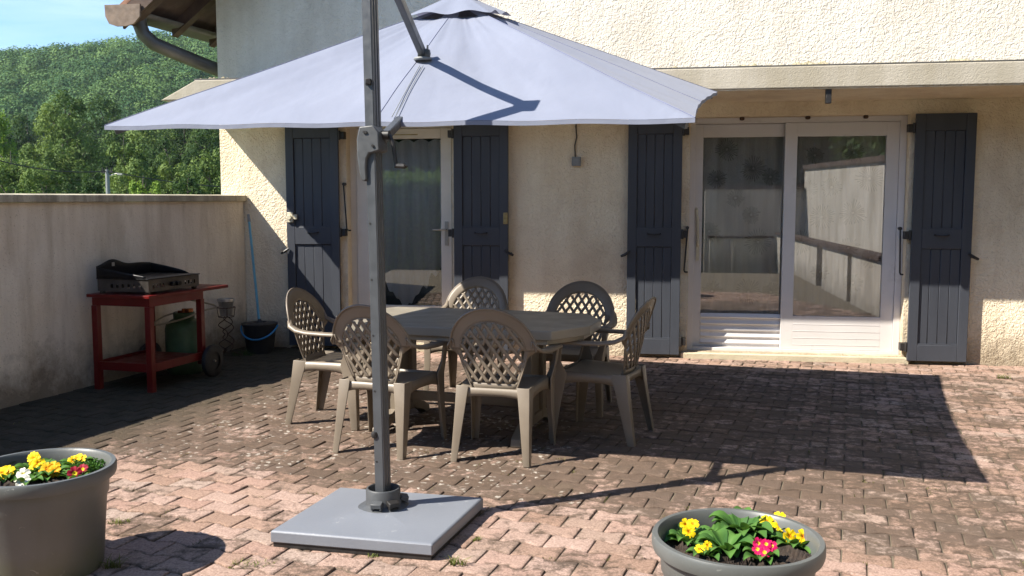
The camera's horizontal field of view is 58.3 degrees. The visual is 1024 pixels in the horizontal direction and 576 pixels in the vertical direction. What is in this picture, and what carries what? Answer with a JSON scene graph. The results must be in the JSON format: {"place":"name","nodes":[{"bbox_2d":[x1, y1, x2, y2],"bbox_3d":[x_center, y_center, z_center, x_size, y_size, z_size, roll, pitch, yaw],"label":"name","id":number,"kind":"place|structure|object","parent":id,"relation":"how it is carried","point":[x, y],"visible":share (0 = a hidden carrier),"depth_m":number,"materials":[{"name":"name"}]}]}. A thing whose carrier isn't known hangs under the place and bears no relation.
{"place":"outdoors","nodes":[
{"label":"outdoors","id":0,"kind":"place"},
{"bbox_2d":[0,0,171,51],"label":"sky","id":1,"kind":"structure","parent":0,"point":[23,23],"materials":[{"name":"blue"}]},
{"bbox_2d":[8,72,209,193],"bbox_3d":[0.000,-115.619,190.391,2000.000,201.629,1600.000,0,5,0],"label":"ground","id":2,"kind":"structure","parent":0,"point":[64,147],"depth_m":243.06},
{"bbox_2d":[0,109,18,192],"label":"deciduous tree","id":3,"kind":"object","parent":2,"relation":"on","point":[4,147],"visible":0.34,"depth_m":51.56,"materials":[{"name":"green plant"}]},
{"bbox_2d":[0,132,21,163],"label":"deciduous tree","id":4,"kind":"object","parent":2,"relation":"on","point":[9,140],"visible":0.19,"depth_m":95.28,"materials":[{"name":"green plant"}]},
{"bbox_2d":[0,151,45,193],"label":"deciduous tree","id":5,"kind":"object","parent":2,"relation":"on","point":[10,174],"visible":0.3,"depth_m":45.26,"materials":[{"name":"green plant"}]},
{"bbox_2d":[5,110,58,192],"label":"deciduous tree","id":6,"kind":"object","parent":2,"relation":"on","point":[24,136],"visible":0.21,"depth_m":98.03,"materials":[{"name":"green plant"}]},
{"bbox_2d":[15,161,72,202],"bbox_3d":[-20.353,-3.156,39.913,2.720,4.625,2.971,4,6,34],"label":"bush","id":7,"kind":"object","parent":2,"relation":"on","point":[52,178],"visible":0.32,"depth_m":39.40,"materials":[{"name":"green plant"}]},
{"bbox_2d":[16,90,113,193],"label":"deciduous tree","id":8,"kind":"object","parent":2,"relation":"on","point":[64,125],"visible":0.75,"depth_m":60.53,"materials":[{"name":"green plant"}]},
{"bbox_2d":[78,174,104,193],"bbox_3d":[-17.322,-2.673,37.939,1.536,4.017,1.439,3,6,28],"label":"bush","id":9,"kind":"object","parent":2,"relation":"on","point":[89,187],"visible":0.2,"depth_m":37.49,"materials":[{"name":"green plant"}]},
{"bbox_2d":[65,95,121,187],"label":"deciduous tree","id":10,"kind":"object","parent":2,"relation":"on","point":[106,106],"visible":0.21,"depth_m":95.98,"materials":[{"name":"green plant"}]},
{"bbox_2d":[0,30,217,141],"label":"hillside forest","id":11,"kind":"object","parent":2,"relation":"on","point":[31,81],"visible":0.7,"depth_m":277.28,"materials":[{"name":"green plant"}]},
{"bbox_2d":[101,167,122,193],"bbox_3d":[-14.711,-2.374,33.924,0.760,4.139,0.193,0,5,0],"label":"utility pole","id":12,"kind":"object","parent":2,"relation":"on","point":[107,177],"visible":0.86,"depth_m":33.73,"materials":[{"name":"grey metal"}]},
{"bbox_2d":[0,160,105,172],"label":"overhead wire","id":13,"kind":"object","parent":12,"relation":"attached to","point":[54,170],"visible":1,"depth_m":32.04,"materials":[{"name":"black metal"}]},
{"bbox_2d":[113,172,220,186],"bbox_3d":[-12.788,-4.417,37.756,0.037,0.534,9.043,3,6,28],"label":"overhead wire","id":14,"kind":"object","parent":12,"relation":"attached to","point":[163,180],"visible":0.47,"depth_m":35.74,"materials":[{"name":"black metal"}]},
{"bbox_2d":[91,130,153,193],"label":"deciduous tree","id":15,"kind":"object","parent":2,"relation":"on","point":[117,138],"visible":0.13,"depth_m":74.70,"materials":[{"name":"green plant"}]},
{"bbox_2d":[0,193,246,408],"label":"garden wall","id":16,"kind":"structure","parent":2,"relation":"on","point":[56,250],"depth_m":7.32,"materials":[{"name":"paint"}]},
{"bbox_2d":[101,141,161,193],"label":"deciduous tree","id":17,"kind":"object","parent":2,"relation":"on","point":[137,165],"visible":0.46,"depth_m":43.32,"materials":[{"name":"green plant"}]},
{"bbox_2d":[108,110,178,186],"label":"deciduous tree","id":18,"kind":"object","parent":2,"relation":"on","point":[138,137],"visible":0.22,"depth_m":87.61,"materials":[{"name":"green plant"}]},
{"bbox_2d":[128,175,161,193],"bbox_3d":[-14.365,-2.441,35.892,1.551,3.922,1.525,0,5,0],"label":"bush","id":19,"kind":"object","parent":2,"relation":"on","point":[141,189],"visible":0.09,"depth_m":35.59,"materials":[{"name":"green plant"}]},
{"bbox_2d":[138,136,190,192],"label":"deciduous tree","id":20,"kind":"object","parent":2,"relation":"on","point":[171,152],"visible":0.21,"depth_m":72.61,"materials":[{"name":"green plant"}]},
{"bbox_2d":[143,152,200,193],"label":"deciduous tree","id":21,"kind":"object","parent":2,"relation":"on","point":[165,169],"visible":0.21,"depth_m":46.09,"materials":[{"name":"green plant"}]},
{"bbox_2d":[156,124,212,159],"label":"deciduous tree","id":22,"kind":"object","parent":2,"relation":"on","point":[181,148],"visible":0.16,"depth_m":93.65,"materials":[{"name":"green plant"}]},
{"bbox_2d":[172,171,206,201],"bbox_3d":[-12.665,-2.529,35.835,1.578,4.107,1.775,5,7,44],"label":"bush","id":23,"kind":"object","parent":2,"relation":"on","point":[180,186],"visible":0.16,"depth_m":35.75,"materials":[{"name":"green plant"}]},
{"bbox_2d":[177,129,219,194],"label":"deciduous tree","id":24,"kind":"object","parent":2,"relation":"on","point":[186,157],"visible":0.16,"depth_m":70.79,"materials":[{"name":"green plant"}]},
{"bbox_2d":[187,148,220,201],"bbox_3d":[-13.096,-3.501,39.906,2.247,5.311,2.055,0,5,0],"label":"deciduous tree","id":25,"kind":"object","parent":2,"relation":"on","point":[212,168],"visible":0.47,"depth_m":39.35,"materials":[{"name":"green plant"}]},
{"bbox_2d":[190,129,219,155],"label":"deciduous tree","id":26,"kind":"object","parent":2,"relation":"on","point":[212,131],"visible":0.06,"depth_m":92.04,"materials":[{"name":"green plant"}]},
{"bbox_2d":[0,347,1023,575],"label":"paving","id":27,"kind":"structure","parent":0,"point":[242,400],"depth_m":5.16,"materials":[{"name":"brick"}]},
{"bbox_2d":[0,448,116,575],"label":"flower tub","id":28,"kind":"object","parent":27,"relation":"on","point":[54,526],"visible":0.74,"depth_m":3.48,"materials":[{"name":"plastic"}]},
{"bbox_2d":[0,465,19,482],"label":"primrose","id":29,"kind":"object","parent":28,"relation":"on","point":[8,472],"visible":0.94,"depth_m":3.66,"materials":[{"name":"yellow plant"}]},
{"bbox_2d":[11,467,46,485],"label":"primrose","id":30,"kind":"object","parent":28,"relation":"on","point":[23,476],"visible":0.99,"depth_m":3.62,"materials":[{"name":"white plant"}]},
{"bbox_2d":[15,451,56,474],"bbox_3d":[-1.938,0.719,3.755,0.155,0.091,0.181,3,6,27],"label":"primrose","id":31,"kind":"object","parent":28,"relation":"on","point":[35,460],"visible":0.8,"depth_m":3.75,"materials":[{"name":"yellow plant"}]},
{"bbox_2d":[33,461,70,481],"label":"primrose","id":32,"kind":"object","parent":28,"relation":"on","point":[53,469],"visible":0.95,"depth_m":3.69,"materials":[{"name":"yellow plant"}]},
{"bbox_2d":[57,464,90,478],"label":"primrose","id":33,"kind":"object","parent":28,"relation":"on","point":[75,471],"visible":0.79,"depth_m":3.68,"materials":[{"name":"red plant"}]},
{"bbox_2d":[59,453,93,466],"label":"primrose","id":34,"kind":"object","parent":28,"relation":"on","point":[69,460],"visible":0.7,"depth_m":3.84,"materials":[{"name":"yellow plant"}]},
{"bbox_2d":[69,457,105,472],"bbox_3d":[-1.749,0.737,3.820,0.176,0.050,0.212,0,5,0],"label":"creeping plant","id":35,"kind":"object","parent":28,"relation":"on","point":[93,465],"visible":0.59,"depth_m":3.80,"materials":[{"name":"green plant"}]},
{"bbox_2d":[97,553,128,568],"bbox_3d":[-1.598,1.105,3.691,0.105,0.052,0.138,4,7,40],"label":"weed","id":36,"kind":"object","parent":27,"relation":"on","point":[112,564],"visible":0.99,"depth_m":3.68,"materials":[{"name":"green plant"}]},
{"bbox_2d":[106,517,130,524],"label":"weed","id":37,"kind":"object","parent":27,"relation":"on","point":[127,520],"visible":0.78,"depth_m":4.21,"materials":[{"name":"green plant"}]},
{"bbox_2d":[86,284,227,392],"bbox_3d":[-2.901,0.388,7.621,0.678,0.760,1.050,1,5,16],"label":"trolley","id":38,"kind":"object","parent":27,"relation":"on","point":[150,358],"visible":0.97,"depth_m":7.24,"materials":[{"name":"red paint"}]},
{"bbox_2d":[96,259,199,294],"bbox_3d":[-2.927,-0.108,7.432,0.504,0.260,0.656,1,5,16],"label":"griddle","id":39,"kind":"object","parent":38,"relation":"on","point":[111,274],"visible":1,"depth_m":7.31,"materials":[{"name":"metal"}]},
{"bbox_2d":[165,308,202,374],"bbox_3d":[-2.843,0.456,7.971,0.320,0.560,0.320,0,5,0],"label":"gas bottle","id":40,"kind":"object","parent":27,"relation":"on","point":[181,336],"visible":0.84,"depth_m":7.84,"materials":[{"name":"green metal"}]},
{"bbox_2d":[154,300,216,325],"bbox_3d":[-2.871,0.098,7.890,0.590,0.426,0.279,0,5,0],"label":"gas hose","id":41,"kind":"object","parent":40,"relation":"attached to","point":[215,307],"visible":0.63,"depth_m":7.83,"materials":[{"name":"black rubber"}]},
{"bbox_2d":[217,306,241,354],"bbox_3d":[-2.728,0.421,8.874,0.242,0.478,0.267,0,5,0],"label":"plant stand","id":42,"kind":"object","parent":27,"relation":"on","point":[225,350],"visible":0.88,"depth_m":8.86,"materials":[{"name":"metal"}]},
{"bbox_2d":[217,298,234,315],"bbox_3d":[-2.760,0.184,8.852,0.164,0.165,0.164,0,5,0],"label":"tin pot","id":43,"kind":"object","parent":42,"relation":"on","point":[228,303],"visible":0.99,"depth_m":8.80,"materials":[{"name":"silver metal"}]},
{"bbox_2d":[228,558,275,568],"bbox_3d":[-1.054,1.118,3.711,0.200,0.023,0.109,0,5,0],"label":"weed","id":44,"kind":"object","parent":27,"relation":"on","point":[248,561],"visible":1,"depth_m":3.72,"materials":[{"name":"green plant"}]},
{"bbox_2d":[240,320,278,353],"bbox_3d":[-2.500,0.486,9.094,0.374,0.300,0.362,0,5,0],"label":"bucket","id":45,"kind":"object","parent":27,"relation":"on","point":[259,338],"visible":0.98,"depth_m":8.98,"materials":[{"name":"black plastic"}]},
{"bbox_2d":[247,214,262,322],"bbox_3d":[-2.558,-0.164,9.129,0.098,1.138,0.308,-3,6,-34],"label":"mop","id":46,"kind":"object","parent":45,"relation":"in","point":[259,320],"visible":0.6,"depth_m":9.13},
{"bbox_2d":[285,288,362,430],"bbox_3d":[-1.209,0.449,6.214,0.592,0.891,0.641,1,5,16],"label":"garden chair","id":47,"kind":"object","parent":27,"relation":"on","point":[324,363],"visible":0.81,"depth_m":6.13,"materials":[{"name":"plastic"}]},
{"bbox_2d":[330,304,447,459],"bbox_3d":[-0.755,0.512,5.510,0.641,0.891,0.592,2,5,20],"label":"garden chair","id":48,"kind":"object","parent":27,"relation":"on","point":[403,384],"visible":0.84,"depth_m":5.35,"materials":[{"name":"plastic"}]},
{"bbox_2d":[104,0,716,559],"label":"parasol","id":49,"kind":"object","parent":27,"relation":"on","point":[448,62],"visible":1,"depth_m":4.53,"materials":[{"name":"fabric"}]},
{"bbox_2d":[442,554,467,565],"bbox_3d":[-0.217,1.108,3.715,0.125,0.042,0.085,1,5,11],"label":"weed","id":50,"kind":"object","parent":27,"relation":"on","point":[453,560],"visible":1,"depth_m":3.72,"materials":[{"name":"green plant"}]},
{"bbox_2d":[423,276,508,390],"bbox_3d":[-0.332,0.376,7.021,0.641,0.891,0.592,1,5,16],"label":"garden chair","id":51,"kind":"object","parent":27,"relation":"on","point":[482,283],"visible":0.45,"depth_m":7.21,"materials":[{"name":"plastic"}]},
{"bbox_2d":[343,307,600,447],"bbox_3d":[-0.298,0.552,6.003,1.720,0.722,1.000,2,5,18],"label":"garden table","id":52,"kind":"object","parent":27,"relation":"on","point":[437,324],"visible":0.56,"depth_m":5.87,"materials":[{"name":"plastic"}]},
{"bbox_2d":[447,308,562,467],"bbox_3d":[-0.063,0.527,5.345,0.641,0.891,0.592,1,5,15],"label":"garden chair","id":53,"kind":"object","parent":27,"relation":"on","point":[477,383],"visible":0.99,"depth_m":5.16,"materials":[{"name":"plastic"}]},
{"bbox_2d":[14,417,1023,574],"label":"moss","id":54,"kind":"object","parent":27,"relation":"on","point":[607,497],"visible":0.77,"depth_m":4.93,"materials":[{"name":"green plant"}]},
{"bbox_2d":[545,281,616,417],"bbox_3d":[0.449,0.415,6.593,0.641,0.891,0.592,2,5,17],"label":"garden chair","id":55,"kind":"object","parent":27,"relation":"on","point":[569,353],"visible":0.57,"depth_m":6.73,"materials":[{"name":"plastic"}]},
{"bbox_2d":[548,297,655,446],"bbox_3d":[0.602,0.487,5.785,0.592,0.891,0.641,2,6,24],"label":"garden chair","id":56,"kind":"object","parent":27,"relation":"on","point":[584,370],"visible":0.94,"depth_m":5.65,"materials":[{"name":"plastic"}]},
{"bbox_2d":[652,508,825,575],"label":"flower tub","id":57,"kind":"object","parent":27,"relation":"on","point":[677,560],"visible":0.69,"depth_m":2.91,"materials":[{"name":"plastic"}]},
{"bbox_2d":[664,518,712,546],"bbox_3d":[0.594,0.815,3.055,0.163,0.082,0.150,4,6,35],"label":"primrose","id":58,"kind":"object","parent":57,"relation":"on","point":[685,533],"visible":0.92,"depth_m":3.06,"materials":[{"name":"yellow plant"}]},
{"bbox_2d":[685,539,723,560],"bbox_3d":[0.618,0.837,2.955,0.116,0.056,0.114,2,6,23],"label":"primrose","id":59,"kind":"object","parent":57,"relation":"in","point":[700,544],"visible":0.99,"depth_m":2.94,"materials":[{"name":"yellow plant"}]},
{"bbox_2d":[696,528,754,557],"bbox_3d":[0.704,0.832,2.987,0.202,0.060,0.185,0,5,0],"label":"primrose","id":60,"kind":"object","parent":57,"relation":"on","point":[730,543],"visible":0.92,"depth_m":3.01,"materials":[{"name":"green plant"}]},
{"bbox_2d":[709,506,774,539],"bbox_3d":[0.792,0.813,3.138,0.228,0.072,0.247,0,5,0],"label":"primrose","id":61,"kind":"object","parent":57,"relation":"on","point":[735,524],"visible":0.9,"depth_m":3.10,"materials":[{"name":"green plant"}]},
{"bbox_2d":[742,537,779,564],"bbox_3d":[0.792,0.834,2.929,0.127,0.067,0.134,0,5,0],"label":"primrose","id":62,"kind":"object","parent":57,"relation":"on","point":[763,549],"visible":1,"depth_m":2.92,"materials":[{"name":"pink plant"}]},
{"bbox_2d":[750,511,785,533],"bbox_3d":[0.896,0.809,3.136,0.172,0.078,0.134,0,5,0],"label":"primrose","id":63,"kind":"object","parent":57,"relation":"in","point":[770,519],"visible":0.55,"depth_m":3.13,"materials":[{"name":"yellow plant"}]},
{"bbox_2d":[769,528,810,553],"bbox_3d":[0.942,0.824,3.038,0.155,0.066,0.134,4,6,37],"label":"primrose","id":64,"kind":"object","parent":57,"relation":"on","point":[788,537],"visible":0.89,"depth_m":3.02,"materials":[{"name":"yellow plant"}]},
{"bbox_2d":[997,373,1010,378],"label":"weed","id":65,"kind":"object","parent":27,"relation":"on","point":[1001,377],"visible":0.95,"depth_m":7.70,"materials":[{"name":"green plant"}]},
{"bbox_2d":[104,0,1023,366],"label":"house","id":66,"kind":"structure","parent":0,"point":[534,218],"depth_m":8.65,"materials":[{"name":"beige paint"}]},
{"bbox_2d":[350,126,452,342],"bbox_3d":[-1.103,-0.548,9.237,1.090,2.217,0.158,1,5,9],"label":"door","id":67,"kind":"structure","parent":66,"relation":"in","point":[359,212],"depth_m":9.24,"materials":[{"name":"white plastic"}]},
{"bbox_2d":[382,139,440,304],"bbox_3d":[-1.062,-0.640,9.298,0.780,1.714,0.032,1,5,9],"label":"net curtain","id":68,"kind":"object","parent":66,"relation":"hanging from","point":[412,208],"visible":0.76,"depth_m":9.28,"materials":[{"name":"white fabric"}]},
{"bbox_2d":[700,136,885,316],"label":"glass pane","id":69,"kind":"structure","parent":66,"relation":"hanging from","point":[839,220],"depth_m":8.75,"materials":[{"name":"clear glass"}]},
{"bbox_2d":[687,115,907,354],"bbox_3d":[2.662,-0.495,8.689,1.946,2.210,0.142,1,5,9],"label":"sliding door","id":70,"kind":"structure","parent":66,"relation":"in","point":[785,331],"depth_m":8.65,"materials":[{"name":"white plastic"}]}
]}

